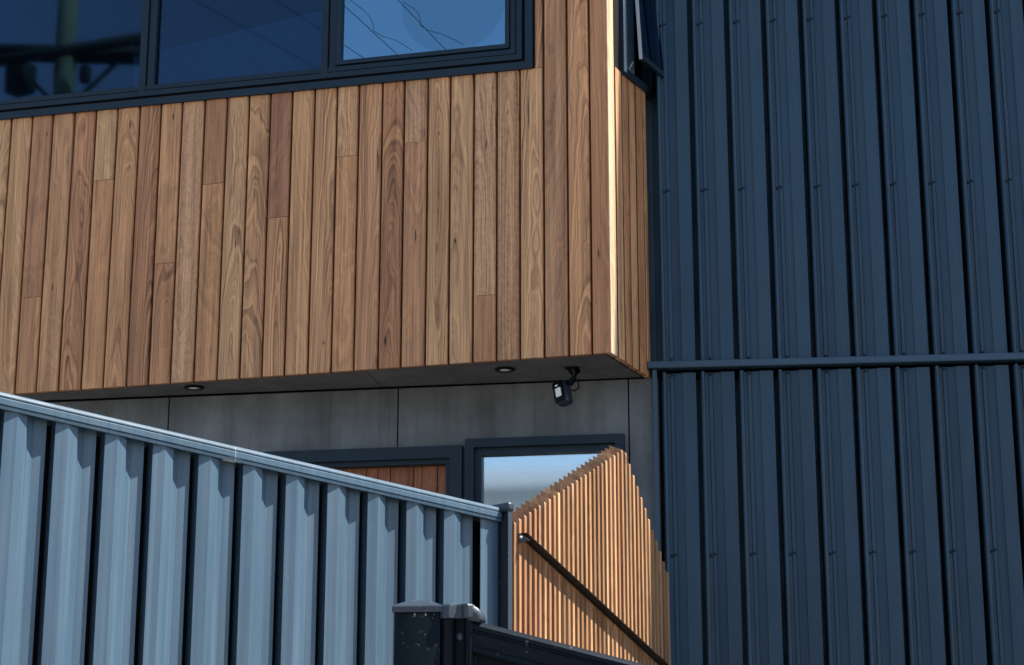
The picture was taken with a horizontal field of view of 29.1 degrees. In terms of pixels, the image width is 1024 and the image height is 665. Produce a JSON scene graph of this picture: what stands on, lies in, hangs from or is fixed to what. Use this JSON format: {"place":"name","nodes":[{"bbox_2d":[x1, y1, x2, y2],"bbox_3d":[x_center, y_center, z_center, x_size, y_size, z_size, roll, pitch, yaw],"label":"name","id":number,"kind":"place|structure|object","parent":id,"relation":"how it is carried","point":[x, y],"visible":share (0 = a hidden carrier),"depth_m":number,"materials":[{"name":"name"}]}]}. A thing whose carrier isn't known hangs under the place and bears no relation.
{"place":"outdoors","nodes":[
{"label":"outdoors","id":0,"kind":"place"},
{"label":"ground","id":1,"kind":"structure","parent":0,"visible":0},
{"bbox_2d":[0,392,513,664],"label":"metal fence","id":2,"kind":"object","parent":1,"relation":"on","point":[122,542],"visible":1,"depth_m":5.05,"materials":[{"name":"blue metal"}]},
{"bbox_2d":[0,0,663,561],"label":"house","id":3,"kind":"structure","parent":1,"relation":"on","point":[378,238],"depth_m":7.72,"materials":[{"name":"brown wood"}]},
{"bbox_2d":[184,385,203,390],"bbox_3d":[-1.253,0.219,7.779,0.080,0.008,0.080,0,-15,0],"label":"downlight","id":4,"kind":"object","parent":3,"relation":"attached to","point":[194,387],"visible":1,"depth_m":7.77,"materials":[{"name":"black metal"}]},
{"bbox_2d":[0,0,534,120],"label":"upper window","id":5,"kind":"structure","parent":3,"relation":"in","point":[58,57],"depth_m":8.00,"materials":[{"name":"blue glass"}]},
{"bbox_2d":[263,445,463,498],"bbox_3d":[-0.578,1.620,7.436,0.795,2.394,0.094,-3,-15,9],"label":"front door","id":6,"kind":"structure","parent":3,"relation":"in","point":[436,469],"depth_m":7.69,"materials":[{"name":"brown wood"}]},
{"bbox_2d":[495,366,514,372],"bbox_3d":[-0.026,0.142,7.490,0.080,0.008,0.080,0,-15,0],"label":"downlight","id":7,"kind":"object","parent":3,"relation":"attached to","point":[504,369],"visible":1,"depth_m":7.48,"materials":[{"name":"black metal"}]},
{"bbox_2d":[465,433,624,511],"bbox_3d":[0.140,1.263,7.458,0.618,1.797,0.201,-3,-15,9],"label":"lower window","id":8,"kind":"structure","parent":3,"relation":"in","point":[514,470],"depth_m":7.64,"materials":[{"name":"clear glass"}]},
{"bbox_2d":[552,366,580,406],"bbox_3d":[0.204,0.203,7.441,0.104,0.152,0.076,-5,-16,20],"label":"security camera","id":9,"kind":"object","parent":3,"relation":"attached to","point":[562,390],"visible":1,"depth_m":7.43,"materials":[{"name":"black plastic"}]},
{"bbox_2d":[619,0,663,98],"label":"side window","id":10,"kind":"structure","parent":3,"relation":"in","point":[640,43],"depth_m":7.81,"materials":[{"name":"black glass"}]},
{"bbox_2d":[392,600,644,664],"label":"black fence","id":11,"kind":"object","parent":1,"relation":"on","point":[427,632],"visible":1,"depth_m":2.68,"materials":[{"name":"metal"}]},
{"bbox_2d":[512,445,669,664],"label":"batten screen","id":12,"kind":"object","parent":1,"relation":"on","point":[589,572],"visible":0.94,"depth_m":6.46,"materials":[{"name":"brown wood"}]},
{"bbox_2d":[646,0,1023,664],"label":"metal clad building","id":13,"kind":"structure","parent":1,"relation":"on","point":[836,258],"depth_m":7.58,"materials":[{"name":"metal"}]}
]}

